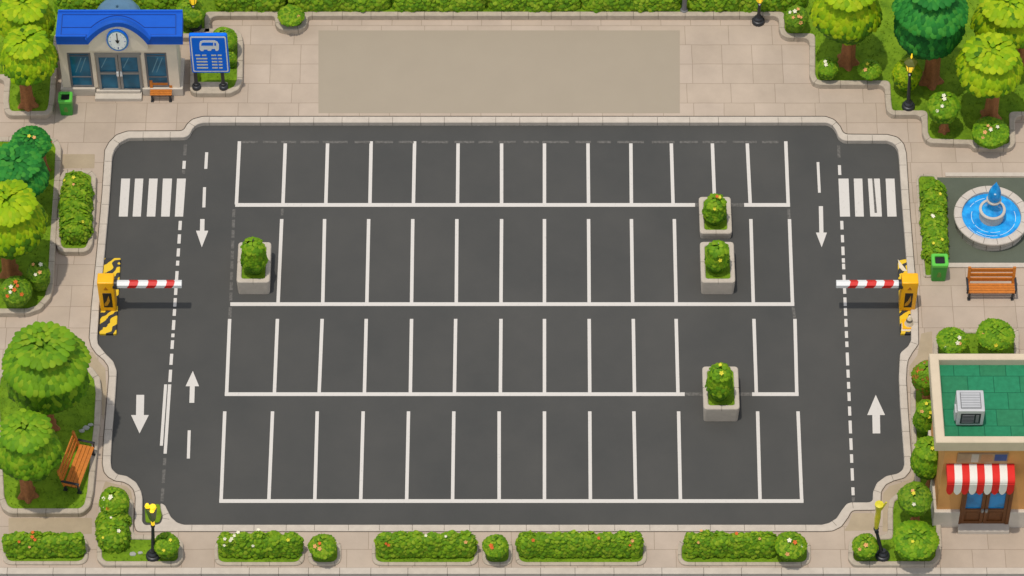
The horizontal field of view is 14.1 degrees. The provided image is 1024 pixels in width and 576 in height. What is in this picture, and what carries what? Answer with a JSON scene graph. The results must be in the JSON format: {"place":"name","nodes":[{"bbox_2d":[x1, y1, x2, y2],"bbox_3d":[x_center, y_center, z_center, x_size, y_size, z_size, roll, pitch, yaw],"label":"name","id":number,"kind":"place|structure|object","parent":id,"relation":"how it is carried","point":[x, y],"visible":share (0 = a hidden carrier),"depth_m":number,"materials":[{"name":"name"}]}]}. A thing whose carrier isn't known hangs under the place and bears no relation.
{"place":"outdoors","nodes":[
{"label":"outdoors","id":0,"kind":"place"},
{"bbox_2d":[9,518,91,533],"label":"path","id":1,"kind":"structure","parent":0,"point":[67,525],"depth_m":161.53,"materials":[{"name":"concrete"}]},
{"bbox_2d":[62,154,94,167],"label":"path","id":2,"kind":"structure","parent":0,"point":[78,160],"depth_m":172.49,"materials":[{"name":"concrete"}]},
{"bbox_2d":[98,126,910,524],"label":"car park surface","id":3,"kind":"object","parent":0,"point":[718,460],"visible":0.8,"depth_m":167.49,"materials":[{"name":"asphalt"}]},
{"bbox_2d":[97,258,181,334],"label":"barrier gate","id":4,"kind":"structure","parent":3,"relation":"on","point":[110,283],"depth_m":167.20,"materials":[{"name":"metal"}]},
{"bbox_2d":[119,179,185,216],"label":"pedestrian crossing","id":5,"kind":"object","parent":3,"relation":"on","point":[152,196],"visible":1,"depth_m":171.56,"materials":[{"name":"paint"}]},
{"bbox_2d":[160,144,186,500],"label":"lane line","id":6,"kind":"object","parent":3,"relation":"on","point":[170,363],"visible":0.96,"depth_m":165.63,"materials":[{"name":"paint"}]},
{"bbox_2d":[237,242,270,293],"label":"planter","id":7,"kind":"object","parent":3,"relation":"on","point":[248,283],"visible":0.69,"depth_m":168.18,"materials":[{"name":"concrete"}]},
{"bbox_2d":[240,236,268,274],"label":"shrub","id":8,"kind":"object","parent":7,"relation":"in","point":[254,260],"visible":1,"depth_m":166.99,"materials":[{"name":"green plant"}]},
{"bbox_2d":[89,116,918,531],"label":"kerb","id":9,"kind":"structure","parent":3,"relation":"on","point":[191,126],"depth_m":169.82,"materials":[{"name":"concrete"}]},
{"bbox_2d":[219,411,803,502],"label":"parking bay lines","id":10,"kind":"object","parent":3,"relation":"on","point":[497,500],"visible":1,"depth_m":163.05,"materials":[{"name":"paint"}]},
{"bbox_2d":[228,209,795,317],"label":"parking bay lines","id":11,"kind":"object","parent":3,"relation":"on","point":[499,303],"visible":1,"depth_m":168.76,"materials":[{"name":"paint"}]},
{"bbox_2d":[225,319,798,395],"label":"parking bay lines","id":12,"kind":"object","parent":3,"relation":"on","point":[501,393],"visible":0.99,"depth_m":165.99,"materials":[{"name":"paint"}]},
{"bbox_2d":[235,141,789,206],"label":"parking bay lines","id":13,"kind":"object","parent":3,"relation":"on","point":[502,204],"visible":0.98,"depth_m":171.94,"materials":[{"name":"paint"}]},
{"bbox_2d":[699,197,731,238],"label":"planter","id":14,"kind":"object","parent":3,"relation":"on","point":[723,230],"visible":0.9,"depth_m":170.19,"materials":[{"name":"concrete"}]},
{"bbox_2d":[702,193,726,225],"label":"shrub","id":15,"kind":"object","parent":14,"relation":"in","point":[714,211],"visible":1,"depth_m":169.35,"materials":[{"name":"green plant"}]},
{"bbox_2d":[700,242,734,293],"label":"planter","id":16,"kind":"object","parent":3,"relation":"on","point":[723,282],"visible":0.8,"depth_m":168.22,"materials":[{"name":"concrete"}]},
{"bbox_2d":[704,240,729,273],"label":"shrub","id":17,"kind":"object","parent":16,"relation":"in","point":[717,258],"visible":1,"depth_m":167.25,"materials":[{"name":"green plant"}]},
{"bbox_2d":[702,367,739,420],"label":"planter","id":18,"kind":"object","parent":3,"relation":"on","point":[727,409],"visible":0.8,"depth_m":164.39,"materials":[{"name":"concrete"}]},
{"bbox_2d":[705,362,733,401],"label":"shrub","id":19,"kind":"object","parent":18,"relation":"in","point":[719,384],"visible":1,"depth_m":163.15,"materials":[{"name":"green plant"}]},
{"bbox_2d":[837,146,854,501],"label":"lane line","id":20,"kind":"object","parent":3,"relation":"on","point":[845,320],"visible":0.97,"depth_m":167.76,"materials":[{"name":"paint"}]},
{"bbox_2d":[842,179,896,216],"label":"pedestrian crossing","id":21,"kind":"object","parent":3,"relation":"on","point":[874,197],"visible":1,"depth_m":171.55,"materials":[{"name":"paint"}]},
{"bbox_2d":[836,259,918,334],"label":"barrier gate","id":22,"kind":"structure","parent":3,"relation":"on","point":[906,284],"depth_m":166.72,"materials":[{"name":"metal"}]},
{"bbox_2d":[0,20,1023,567],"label":"pavement","id":23,"kind":"structure","parent":0,"point":[738,68],"depth_m":173.75,"materials":[{"name":"concrete"}]},
{"bbox_2d":[0,142,54,307],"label":"lawn","id":24,"kind":"structure","parent":23,"relation":"on","point":[25,260],"depth_m":169.40,"materials":[{"name":"plant"}]},
{"bbox_2d":[0,276,32,307],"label":"shrub","id":25,"kind":"object","parent":24,"relation":"on","point":[16,291],"visible":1,"depth_m":166.68,"materials":[{"name":"green plant"}]},
{"bbox_2d":[0,179,47,278],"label":"tree","id":26,"kind":"object","parent":24,"relation":"on","point":[23,220],"visible":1,"depth_m":165.03,"materials":[{"name":"green plant"}]},
{"bbox_2d":[0,141,49,196],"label":"tree","id":27,"kind":"object","parent":24,"relation":"on","point":[21,160],"visible":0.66,"depth_m":167.96,"materials":[{"name":"green plant"}]},
{"bbox_2d":[10,125,52,171],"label":"tree","id":28,"kind":"object","parent":24,"relation":"on","point":[38,139],"visible":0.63,"depth_m":170.22,"materials":[{"name":"green plant"}]},
{"bbox_2d":[26,261,50,291],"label":"shrub","id":29,"kind":"object","parent":24,"relation":"on","point":[38,275],"visible":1,"depth_m":167.01,"materials":[{"name":"green plant"}]},
{"bbox_2d":[0,137,61,316],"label":"kerb","id":30,"kind":"structure","parent":23,"relation":"on","point":[41,305],"depth_m":169.28,"materials":[{"name":"concrete"}]},
{"bbox_2d":[7,554,83,560],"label":"lawn","id":31,"kind":"structure","parent":23,"relation":"on","point":[53,558],"depth_m":160.53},
{"bbox_2d":[1,531,85,558],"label":"hedge","id":32,"kind":"object","parent":31,"relation":"on","point":[32,544],"visible":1,"depth_m":159.97,"materials":[{"name":"green plant"}]},
{"bbox_2d":[0,372,95,507],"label":"lawn","id":33,"kind":"structure","parent":23,"relation":"on","point":[83,412],"depth_m":162.94,"materials":[{"name":"plant"}]},
{"bbox_2d":[0,408,63,503],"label":"tree","id":34,"kind":"object","parent":33,"relation":"on","point":[31,448],"visible":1,"depth_m":158.67,"materials":[{"name":"green plant"}]},
{"bbox_2d":[1,321,91,431],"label":"tree","id":35,"kind":"object","parent":33,"relation":"on","point":[45,366],"visible":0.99,"depth_m":159.76,"materials":[{"name":"green plant"}]},
{"bbox_2d":[57,430,95,493],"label":"bench","id":36,"kind":"object","parent":33,"relation":"on","point":[83,454],"visible":1,"depth_m":162.25,"materials":[{"name":"orange wood"}]},
{"bbox_2d":[0,366,101,516],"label":"kerb","id":37,"kind":"structure","parent":23,"relation":"on","point":[84,510],"depth_m":162.08,"materials":[{"name":"concrete"}]},
{"bbox_2d":[61,174,90,247],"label":"lawn","id":38,"kind":"structure","parent":23,"relation":"on","point":[83,244],"depth_m":169.53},
{"bbox_2d":[57,170,94,245],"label":"hedge","id":39,"kind":"object","parent":38,"relation":"on","point":[75,204],"visible":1,"depth_m":169.51,"materials":[{"name":"green plant"}]},
{"bbox_2d":[56,169,96,255],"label":"kerb","id":40,"kind":"structure","parent":23,"relation":"on","point":[84,251],"depth_m":169.71,"materials":[{"name":"concrete"}]},
{"bbox_2d":[55,0,184,100],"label":"station building","id":41,"kind":"structure","parent":23,"relation":"on","point":[118,50],"depth_m":172.51,"materials":[{"name":"beige paint"}]},
{"bbox_2d":[67,53,93,86],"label":"window","id":42,"kind":"structure","parent":41,"relation":"in","point":[80,66],"depth_m":173.42,"materials":[{"name":"glass"}]},
{"bbox_2d":[95,55,120,89],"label":"door","id":43,"kind":"structure","parent":41,"relation":"in","point":[107,65],"depth_m":173.46,"materials":[{"name":"glass"}]},
{"bbox_2d":[118,55,142,91],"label":"door","id":44,"kind":"structure","parent":41,"relation":"in","point":[129,65],"depth_m":173.51,"materials":[{"name":"glass"}]},
{"bbox_2d":[144,53,168,86],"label":"window","id":45,"kind":"structure","parent":41,"relation":"in","point":[156,63],"depth_m":173.34,"materials":[{"name":"glass"}]},
{"bbox_2d":[102,539,177,560],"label":"lawn","id":46,"kind":"structure","parent":23,"relation":"on","point":[124,555],"depth_m":160.55,"materials":[{"name":"plant"}]},
{"bbox_2d":[95,511,131,553],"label":"hedge","id":47,"kind":"object","parent":46,"relation":"on","point":[113,533],"visible":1,"depth_m":160.36,"materials":[{"name":"green plant"}]},
{"bbox_2d":[98,486,129,514],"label":"shrub","id":48,"kind":"object","parent":46,"relation":"on","point":[113,500],"visible":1,"depth_m":160.46,"materials":[{"name":"green plant"}]},
{"bbox_2d":[154,532,179,558],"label":"shrub","id":49,"kind":"object","parent":46,"relation":"on","point":[166,545],"visible":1,"depth_m":159.58,"materials":[{"name":"green plant"}]},
{"bbox_2d":[97,498,183,567],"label":"kerb","id":50,"kind":"structure","parent":23,"relation":"on","point":[176,563],"depth_m":160.33,"materials":[{"name":"concrete"}]},
{"bbox_2d":[199,82,227,90],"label":"sign pad","id":51,"kind":"object","parent":23,"relation":"on","point":[209,86],"visible":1,"depth_m":174.50,"materials":[{"name":"concrete"}]},
{"bbox_2d":[189,33,229,90],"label":"bus stop sign","id":52,"kind":"object","parent":51,"relation":"on","point":[209,52],"visible":1,"depth_m":172.64,"materials":[{"name":"blue metal"}]},
{"bbox_2d":[190,28,242,96],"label":"kerb","id":53,"kind":"structure","parent":23,"relation":"on","point":[234,90],"depth_m":174.77,"materials":[{"name":"concrete"}]},
{"bbox_2d":[218,553,299,561],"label":"lawn","id":54,"kind":"structure","parent":23,"relation":"on","point":[250,559],"depth_m":160.53,"materials":[{"name":"plant"}]},
{"bbox_2d":[216,528,304,559],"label":"hedge","id":55,"kind":"object","parent":54,"relation":"on","point":[257,543],"visible":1,"depth_m":159.96,"materials":[{"name":"green plant"}]},
{"bbox_2d":[307,533,336,561],"bbox_3d":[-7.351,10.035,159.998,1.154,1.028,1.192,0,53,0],"label":"shrub","id":56,"kind":"object","parent":23,"relation":"on","point":[323,547],"visible":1,"depth_m":159.70,"materials":[{"name":"green plant"}]},
{"bbox_2d":[372,543,477,565],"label":"kerb","id":57,"kind":"structure","parent":23,"relation":"on","point":[379,563],"depth_m":160.36,"materials":[{"name":"concrete"}]},
{"bbox_2d":[376,553,473,561],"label":"lawn","id":58,"kind":"structure","parent":23,"relation":"on","point":[426,559],"depth_m":160.53,"materials":[{"name":"plant"}]},
{"bbox_2d":[374,530,477,558],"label":"hedge","id":59,"kind":"object","parent":58,"relation":"on","point":[431,544],"visible":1,"depth_m":159.95,"materials":[{"name":"green plant"}]},
{"bbox_2d":[482,534,508,561],"bbox_3d":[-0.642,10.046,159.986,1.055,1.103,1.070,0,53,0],"label":"shrub","id":60,"kind":"object","parent":23,"relation":"on","point":[495,547],"visible":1,"depth_m":159.63,"materials":[{"name":"green plant"}]},
{"bbox_2d":[318,30,679,112],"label":"concrete panel","id":61,"kind":"object","parent":23,"relation":"on","point":[498,71],"visible":1,"depth_m":175.38,"materials":[{"name":"concrete"}]},
{"bbox_2d":[0,11,1023,152],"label":"kerb","id":62,"kind":"structure","parent":23,"relation":"on","point":[921,116],"depth_m":176.84,"materials":[{"name":"concrete"}]},
{"bbox_2d":[515,542,646,565],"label":"kerb","id":63,"kind":"structure","parent":23,"relation":"on","point":[637,563],"depth_m":160.36,"materials":[{"name":"concrete"}]},
{"bbox_2d":[519,554,642,561],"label":"lawn","id":64,"kind":"structure","parent":23,"relation":"on","point":[582,559],"depth_m":160.53,"materials":[{"name":"plant"}]},
{"bbox_2d":[515,530,643,558],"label":"hedge","id":65,"kind":"object","parent":64,"relation":"on","point":[576,544],"visible":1,"depth_m":159.96,"materials":[{"name":"green plant"}]},
{"bbox_2d":[678,540,810,565],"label":"kerb","id":66,"kind":"structure","parent":23,"relation":"on","point":[685,563],"depth_m":160.36,"materials":[{"name":"concrete"}]},
{"bbox_2d":[682,545,806,561],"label":"lawn","id":67,"kind":"structure","parent":23,"relation":"on","point":[775,558],"depth_m":160.53,"materials":[{"name":"plant"}]},
{"bbox_2d":[683,529,776,558],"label":"hedge","id":68,"kind":"object","parent":67,"relation":"on","point":[704,544],"visible":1,"depth_m":159.95,"materials":[{"name":"green plant"}]},
{"bbox_2d":[775,531,807,560],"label":"shrub","id":69,"kind":"object","parent":67,"relation":"on","point":[790,545],"visible":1,"depth_m":159.56,"materials":[{"name":"green plant"}]},
{"bbox_2d":[853,391,935,560],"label":"lawn","id":70,"kind":"structure","parent":23,"relation":"on","point":[899,515],"depth_m":161.50,"materials":[{"name":"plant"}]},
{"bbox_2d":[852,533,878,559],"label":"shrub","id":71,"kind":"object","parent":70,"relation":"on","point":[865,546],"visible":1,"depth_m":159.63,"materials":[{"name":"green plant"}]},
{"bbox_2d":[897,481,932,520],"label":"shrub","id":72,"kind":"object","parent":70,"relation":"on","point":[915,499],"visible":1,"depth_m":159.73,"materials":[{"name":"green plant"}]},
{"bbox_2d":[892,520,939,560],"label":"shrub","id":73,"kind":"object","parent":70,"relation":"on","point":[915,540],"visible":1,"depth_m":159.26,"materials":[{"name":"green plant"}]},
{"bbox_2d":[911,360,930,399],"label":"flowering shrub","id":74,"kind":"object","parent":70,"relation":"on","point":[920,377],"visible":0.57,"depth_m":163.35,"materials":[{"name":"green plant"}]},
{"bbox_2d":[912,399,931,435],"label":"shrub","id":75,"kind":"object","parent":70,"relation":"on","point":[922,420],"visible":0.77,"depth_m":162.78,"materials":[{"name":"green plant"}]},
{"bbox_2d":[910,435,937,488],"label":"shrub","id":76,"kind":"object","parent":70,"relation":"on","point":[923,459],"visible":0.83,"depth_m":160.36,"materials":[{"name":"green plant"}]},
{"bbox_2d":[848,379,941,567],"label":"kerb","id":77,"kind":"structure","parent":23,"relation":"on","point":[888,535],"depth_m":160.64,"materials":[{"name":"concrete"}]},
{"bbox_2d":[919,176,934,274],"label":"lawn","id":78,"kind":"structure","parent":23,"relation":"on","point":[921,183],"depth_m":171.66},
{"bbox_2d":[919,179,949,263],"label":"hedge","id":79,"kind":"object","parent":78,"relation":"on","point":[934,219],"visible":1,"depth_m":169.63,"materials":[{"name":"green plant"}]},
{"bbox_2d":[928,354,1023,533],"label":"shop building","id":80,"kind":"structure","parent":23,"relation":"on","point":[977,484],"depth_m":158.48,"materials":[{"name":"paint"}]},
{"bbox_2d":[953,390,984,425],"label":"air conditioner","id":81,"kind":"object","parent":80,"relation":"on","point":[969,407],"visible":1,"depth_m":157.02,"materials":[{"name":"metal"}]},
{"bbox_2d":[960,491,985,523],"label":"door","id":82,"kind":"structure","parent":80,"relation":"in","point":[973,505],"depth_m":160.54,"materials":[{"name":"brown wood"}]},
{"bbox_2d":[982,491,1008,523],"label":"door","id":83,"kind":"structure","parent":80,"relation":"in","point":[996,505],"depth_m":160.54,"materials":[{"name":"brown wood"}]},
{"bbox_2d":[937,177,1023,262],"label":"fountain court","id":84,"kind":"object","parent":23,"relation":"on","point":[961,250],"visible":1,"depth_m":170.27,"materials":[{"name":"stone"}]},
{"bbox_2d":[945,172,1023,267],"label":"kerb","id":85,"kind":"structure","parent":84,"relation":"on","point":[984,174],"depth_m":171.95,"materials":[{"name":"concrete"}]},
{"bbox_2d":[954,182,1023,250],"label":"fountain","id":86,"kind":"object","parent":84,"relation":"on","point":[988,218],"visible":1,"depth_m":169.82,"materials":[{"name":"stone"}]},
{"bbox_2d":[966,266,1016,300],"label":"bench","id":87,"kind":"object","parent":23,"relation":"on","point":[991,288],"visible":1,"depth_m":167.84,"materials":[{"name":"orange wood"}]},
{"bbox_2d":[0,0,1023,143],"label":"lawn","id":88,"kind":"structure","parent":0,"point":[958,128],"depth_m":175.00,"materials":[{"name":"plant"}]},
{"bbox_2d":[0,0,55,38],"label":"tree","id":89,"kind":"object","parent":88,"relation":"on","point":[14,14],"visible":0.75,"depth_m":172.12,"materials":[{"name":"green plant"}]},
{"bbox_2d":[0,24,58,111],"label":"tree","id":90,"kind":"object","parent":88,"relation":"on","point":[28,56],"visible":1,"depth_m":170.79,"materials":[{"name":"green plant"}]},
{"bbox_2d":[53,0,104,15],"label":"hedge","id":91,"kind":"object","parent":88,"relation":"on","point":[76,4],"visible":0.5,"depth_m":176.18,"materials":[{"name":"green plant"}]},
{"bbox_2d":[175,0,206,27],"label":"shrub","id":92,"kind":"object","parent":88,"relation":"on","point":[194,17],"visible":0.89,"depth_m":175.45,"materials":[{"name":"green plant"}]},
{"bbox_2d":[214,0,286,12],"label":"hedge","id":93,"kind":"object","parent":88,"relation":"on","point":[261,6],"visible":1,"depth_m":176.78,"materials":[{"name":"green plant"}]},
{"bbox_2d":[277,4,304,26],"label":"shrub","id":94,"kind":"object","parent":88,"relation":"on","point":[289,15],"visible":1,"depth_m":176.03,"materials":[{"name":"green plant"}]},
{"bbox_2d":[287,0,391,11],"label":"hedge","id":95,"kind":"object","parent":88,"relation":"on","point":[344,5],"visible":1,"depth_m":176.78,"materials":[{"name":"green plant"}]},
{"bbox_2d":[392,0,487,12],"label":"hedge","id":96,"kind":"object","parent":88,"relation":"on","point":[401,6],"visible":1,"depth_m":176.79,"materials":[{"name":"green plant"}]},
{"bbox_2d":[487,0,580,12],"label":"hedge","id":97,"kind":"object","parent":88,"relation":"on","point":[534,6],"visible":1,"depth_m":176.79,"materials":[{"name":"green plant"}]},
{"bbox_2d":[581,0,681,12],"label":"hedge","id":98,"kind":"object","parent":88,"relation":"on","point":[597,6],"visible":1,"depth_m":176.78,"materials":[{"name":"green plant"}]},
{"bbox_2d":[687,0,806,12],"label":"hedge","id":99,"kind":"object","parent":88,"relation":"on","point":[749,6],"visible":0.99,"depth_m":176.77,"materials":[{"name":"green plant"}]},
{"bbox_2d":[783,5,808,32],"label":"shrub","id":100,"kind":"object","parent":88,"relation":"on","point":[796,18],"visible":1,"depth_m":175.43,"materials":[{"name":"green plant"}]},
{"bbox_2d":[809,0,882,70],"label":"tree","id":101,"kind":"object","parent":88,"relation":"on","point":[848,25],"visible":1,"depth_m":171.84,"materials":[{"name":"green plant"}]},
{"bbox_2d":[892,58,922,91],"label":"shrub","id":102,"kind":"object","parent":88,"relation":"on","point":[900,76],"visible":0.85,"depth_m":173.27,"materials":[{"name":"green plant"}]},
{"bbox_2d":[891,0,968,90],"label":"tree","id":103,"kind":"object","parent":88,"relation":"on","point":[931,32],"visible":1,"depth_m":170.64,"materials":[{"name":"green plant"}]},
{"bbox_2d":[927,91,961,134],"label":"tree","id":104,"kind":"object","parent":88,"relation":"on","point":[944,107],"visible":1,"depth_m":171.49,"materials":[{"name":"green plant"}]},
{"bbox_2d":[954,32,1023,119],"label":"tree","id":105,"kind":"object","parent":88,"relation":"on","point":[989,66],"visible":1,"depth_m":170.18,"materials":[{"name":"green plant"}]},
{"bbox_2d":[972,116,1009,148],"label":"shrub","id":106,"kind":"object","parent":88,"relation":"on","point":[988,132],"visible":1,"depth_m":171.91,"materials":[{"name":"green plant"}]},
{"bbox_2d":[970,0,1023,65],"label":"tree","id":107,"kind":"object","parent":88,"relation":"on","point":[1005,17],"visible":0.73,"depth_m":171.88,"materials":[{"name":"green plant"}]},
{"bbox_2d":[938,333,1013,353],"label":"lawn","id":108,"kind":"structure","parent":0,"point":[970,348],"depth_m":166.46,"materials":[{"name":"plant"}]},
{"bbox_2d":[936,327,969,353],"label":"shrub","id":109,"kind":"object","parent":108,"relation":"on","point":[952,340],"visible":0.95,"depth_m":165.35,"materials":[{"name":"green plant"}]},
{"bbox_2d":[976,318,1014,352],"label":"shrub","id":110,"kind":"object","parent":108,"relation":"on","point":[994,335],"visible":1,"depth_m":165.17,"materials":[{"name":"green plant"}]},
{"label":"ground","id":111,"kind":"structure","parent":0,"visible":0},
{"bbox_2d":[0,568,1023,575],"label":"kerb","id":112,"kind":"structure","parent":111,"relation":"on","point":[511,571],"depth_m":160.25,"materials":[{"name":"concrete"}]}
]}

